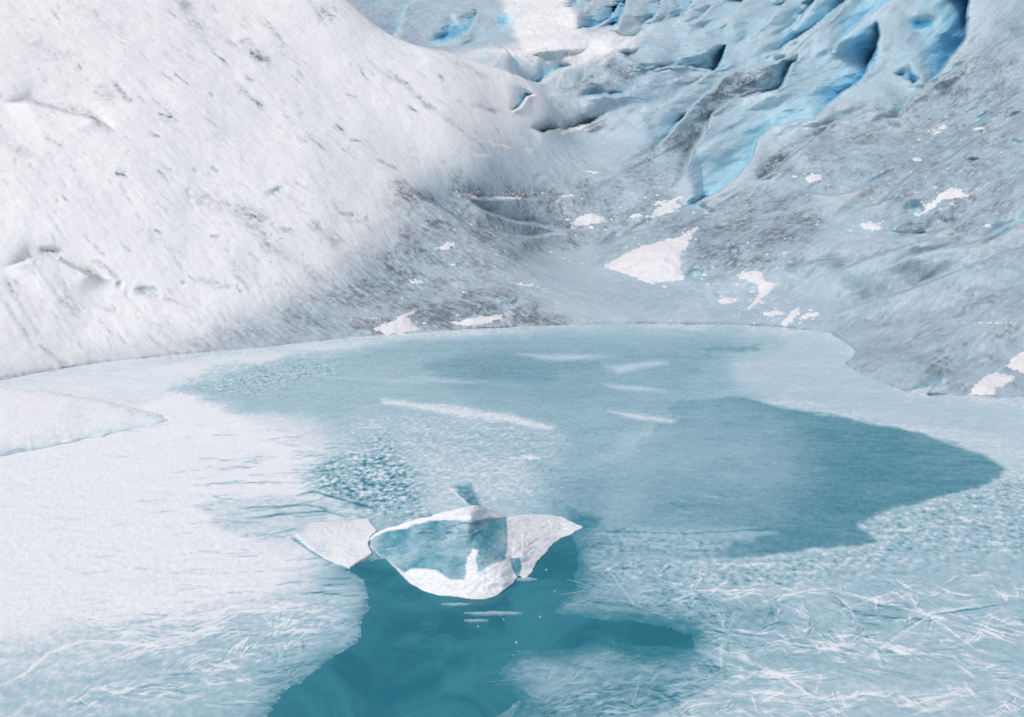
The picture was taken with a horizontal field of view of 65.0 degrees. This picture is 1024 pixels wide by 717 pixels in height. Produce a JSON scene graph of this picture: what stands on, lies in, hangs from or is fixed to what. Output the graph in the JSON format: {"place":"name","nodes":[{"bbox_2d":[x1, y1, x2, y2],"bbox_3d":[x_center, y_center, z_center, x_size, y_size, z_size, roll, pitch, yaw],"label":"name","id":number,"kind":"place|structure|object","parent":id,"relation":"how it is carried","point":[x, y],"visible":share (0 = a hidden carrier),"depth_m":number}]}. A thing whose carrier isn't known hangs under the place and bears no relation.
{"place":"outdoors","nodes":[
{"label":"outdoors","id":0,"kind":"place"},
{"bbox_2d":[0,0,605,379],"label":"snow slope","id":1,"kind":"structure","parent":0,"point":[165,150],"depth_m":27.18},
{"bbox_2d":[44,249,62,261],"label":"snow patch","id":2,"kind":"object","parent":1,"relation":"on","point":[52,254],"visible":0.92,"depth_m":22.72},
{"bbox_2d":[209,283,233,289],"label":"snow patch","id":3,"kind":"object","parent":1,"relation":"on","point":[222,286],"visible":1,"depth_m":23.57},
{"bbox_2d":[274,191,285,196],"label":"snow patch","id":4,"kind":"object","parent":1,"relation":"on","point":[279,194],"visible":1,"depth_m":26.56},
{"bbox_2d":[269,281,306,286],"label":"snow patch","id":5,"kind":"object","parent":1,"relation":"on","point":[285,283],"visible":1,"depth_m":24.43},
{"bbox_2d":[290,230,304,234],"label":"snow patch","id":6,"kind":"object","parent":1,"relation":"on","point":[295,232],"visible":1,"depth_m":25.71},
{"bbox_2d":[344,216,365,224],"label":"snow patch","id":7,"kind":"object","parent":1,"relation":"on","point":[356,220],"visible":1,"depth_m":27.24},
{"bbox_2d":[373,311,419,334],"bbox_3d":[-3.235,-0.960,24.015,1.016,0.581,1.771,13,21,37],"label":"snow patch","id":8,"kind":"object","parent":1,"relation":"on","point":[402,324],"visible":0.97,"depth_m":23.82},
{"bbox_2d":[410,278,423,283],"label":"snow patch","id":9,"kind":"object","parent":1,"relation":"on","point":[416,281],"visible":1,"depth_m":26.54},
{"bbox_2d":[434,241,454,250],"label":"snow patch","id":10,"kind":"object","parent":1,"relation":"on","point":[447,245],"visible":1,"depth_m":28.09},
{"bbox_2d":[455,191,475,197],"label":"snow patch","id":11,"kind":"object","parent":1,"relation":"on","point":[467,194],"visible":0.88,"depth_m":32.24},
{"bbox_2d":[448,313,507,325],"bbox_3d":[-1.025,-1.192,24.682,1.995,0.430,1.088,0,16,0],"label":"snow patch","id":12,"kind":"object","parent":1,"relation":"on","point":[480,319],"visible":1,"depth_m":24.32},
{"bbox_2d":[475,153,491,157],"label":"snow patch","id":13,"kind":"object","parent":1,"relation":"on","point":[482,155],"visible":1,"depth_m":33.32},
{"bbox_2d":[477,140,512,149],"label":"snow patch","id":14,"kind":"object","parent":1,"relation":"on","point":[495,144],"visible":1,"depth_m":34.52},
{"bbox_2d":[494,196,520,199],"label":"snow patch","id":15,"kind":"object","parent":1,"relation":"on","point":[500,197],"visible":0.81,"depth_m":33.52},
{"bbox_2d":[517,282,538,286],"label":"snow patch","id":16,"kind":"object","parent":1,"relation":"on","point":[521,283],"visible":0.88,"depth_m":26.67},
{"bbox_2d":[560,119,603,135],"bbox_3d":[3.582,-11.537,40.242,2.044,0.954,5.578,2,17,7],"label":"snow patch","id":17,"kind":"object","parent":1,"relation":"on","point":[599,123],"visible":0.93,"depth_m":39.91},
{"bbox_2d":[571,213,608,228],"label":"snow patch","id":18,"kind":"object","parent":1,"relation":"on","point":[588,219],"visible":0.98,"depth_m":34.31},
{"bbox_2d":[268,533,693,716],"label":"water","id":19,"kind":"structure","parent":0,"point":[414,651],"depth_m":9.65},
{"bbox_2d":[0,325,652,716],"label":"ice sheet","id":20,"kind":"object","parent":19,"relation":"on","point":[132,561],"visible":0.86,"depth_m":12.11},
{"bbox_2d":[0,387,167,456],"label":"snow ledge","id":21,"kind":"object","parent":20,"relation":"on","point":[34,420],"visible":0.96,"depth_m":16.25},
{"bbox_2d":[295,518,376,568],"bbox_3d":[-2.659,2.733,11.894,1.277,0.131,1.396,0,16,0],"label":"ice slab","id":22,"kind":"object","parent":20,"relation":"on","point":[345,543],"depth_m":11.93},
{"bbox_2d":[441,603,470,605],"bbox_3d":[-0.726,3.188,10.397,0.390,0.035,0.053,0,16,0],"label":"ice sliver","id":23,"kind":"object","parent":19,"relation":"on","point":[456,604],"visible":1,"depth_m":10.39},
{"bbox_2d":[370,505,581,598],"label":"iceberg","id":24,"kind":"object","parent":19,"relation":"in","point":[474,552],"visible":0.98,"depth_m":11.12},
{"bbox_2d":[464,619,488,621],"bbox_3d":[-0.446,3.288,10.060,0.311,0.035,0.044,0,16,0],"label":"ice sliver","id":25,"kind":"object","parent":19,"relation":"on","point":[475,620],"visible":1,"depth_m":10.05},
{"bbox_2d":[464,611,522,615],"bbox_3d":[-0.234,3.243,10.210,0.756,0.035,0.073,0,16,0],"label":"ice sliver","id":26,"kind":"object","parent":19,"relation":"on","point":[490,613],"visible":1,"depth_m":10.19},
{"bbox_2d":[516,577,536,580],"bbox_3d":[0.188,3.020,10.969,0.313,0.035,0.078,0,16,0],"label":"ice sliver","id":27,"kind":"object","parent":19,"relation":"on","point":[526,579],"visible":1,"depth_m":10.95},
{"bbox_2d":[172,327,1004,558],"bbox_3d":[0.448,0.948,17.951,16.855,0.019,13.526,0,16,0],"label":"ice sheet","id":28,"kind":"object","parent":19,"relation":"on","point":[716,463],"visible":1,"depth_m":16.08},
{"bbox_2d":[481,640,734,716],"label":"ice sheet","id":29,"kind":"object","parent":19,"relation":"on","point":[680,662],"visible":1,"depth_m":9.01},
{"bbox_2d":[520,324,1023,716],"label":"ice sheet","id":30,"kind":"object","parent":19,"relation":"on","point":[969,544],"visible":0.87,"depth_m":10.67},
{"bbox_2d":[218,495,938,709],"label":"ice needles","id":31,"kind":"object","parent":30,"relation":"on","point":[633,598],"visible":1,"depth_m":10.26},
{"bbox_2d":[186,479,988,716],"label":"ice needles","id":32,"kind":"object","parent":30,"relation":"on","point":[703,621],"visible":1,"depth_m":10.03},
{"bbox_2d":[483,541,798,716],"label":"ice needles","id":33,"kind":"object","parent":30,"relation":"on","point":[701,677],"visible":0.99,"depth_m":8.88},
{"bbox_2d":[346,0,1000,122],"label":"icefall","id":34,"kind":"object","parent":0,"point":[593,60],"visible":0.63,"depth_m":48.56},
{"bbox_2d":[603,0,1023,397],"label":"glacier","id":35,"kind":"object","parent":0,"point":[906,299],"visible":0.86,"depth_m":28.82},
{"bbox_2d":[231,120,1011,323],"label":"snow flecks","id":36,"kind":"object","parent":35,"relation":"on","point":[673,210],"visible":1,"depth_m":28.01},
{"bbox_2d":[604,226,698,283],"bbox_3d":[5.040,-3.811,29.383,3.149,1.625,5.108,5,17,17],"label":"snow patch","id":37,"kind":"object","parent":35,"relation":"on","point":[659,261],"visible":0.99,"depth_m":28.34},
{"bbox_2d":[645,196,680,220],"bbox_3d":[6.611,-6.389,34.340,2.081,1.036,0.662,-14,21,-38],"label":"snow patch","id":38,"kind":"object","parent":35,"relation":"on","point":[662,210],"visible":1,"depth_m":34.33},
{"bbox_2d":[718,297,737,303],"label":"snow patch","id":39,"kind":"object","parent":35,"relation":"on","point":[724,300],"visible":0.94,"depth_m":25.76},
{"bbox_2d":[736,271,774,310],"bbox_3d":[8.005,-2.210,26.103,1.356,1.093,2.345,0,16,0],"label":"snow patch","id":40,"kind":"object","parent":35,"relation":"on","point":[757,278],"visible":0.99,"depth_m":26.31},
{"bbox_2d":[763,310,784,315],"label":"snow patch","id":41,"kind":"object","parent":35,"relation":"on","point":[774,312],"visible":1,"depth_m":24.86},
{"bbox_2d":[781,307,800,325],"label":"snow patch","id":42,"kind":"object","parent":35,"relation":"on","point":[791,316],"visible":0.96,"depth_m":24.62},
{"bbox_2d":[801,312,818,318],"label":"snow patch","id":43,"kind":"object","parent":35,"relation":"on","point":[814,314],"visible":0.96,"depth_m":24.56},
{"bbox_2d":[805,173,821,182],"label":"snow patch","id":44,"kind":"object","parent":35,"relation":"on","point":[813,178],"visible":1,"depth_m":32.21},
{"bbox_2d":[860,223,880,230],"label":"snow patch","id":45,"kind":"object","parent":35,"relation":"on","point":[872,226],"visible":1,"depth_m":27.51},
{"bbox_2d":[917,187,965,215],"bbox_3d":[14.685,-5.318,27.786,1.745,1.122,0.957,0,16,0],"label":"snow patch","id":46,"kind":"object","parent":35,"relation":"on","point":[949,193],"visible":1,"depth_m":27.75},
{"bbox_2d":[968,372,1014,395],"bbox_3d":[11.054,0.680,18.547,1.464,0.491,0.586,-14,21,-38],"label":"snow patch","id":47,"kind":"object","parent":35,"relation":"on","point":[989,384],"visible":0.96,"depth_m":18.49},
{"bbox_2d":[1005,352,1023,372],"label":"snow patch","id":48,"kind":"object","parent":35,"relation":"on","point":[1016,363],"visible":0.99,"depth_m":19.09}
]}

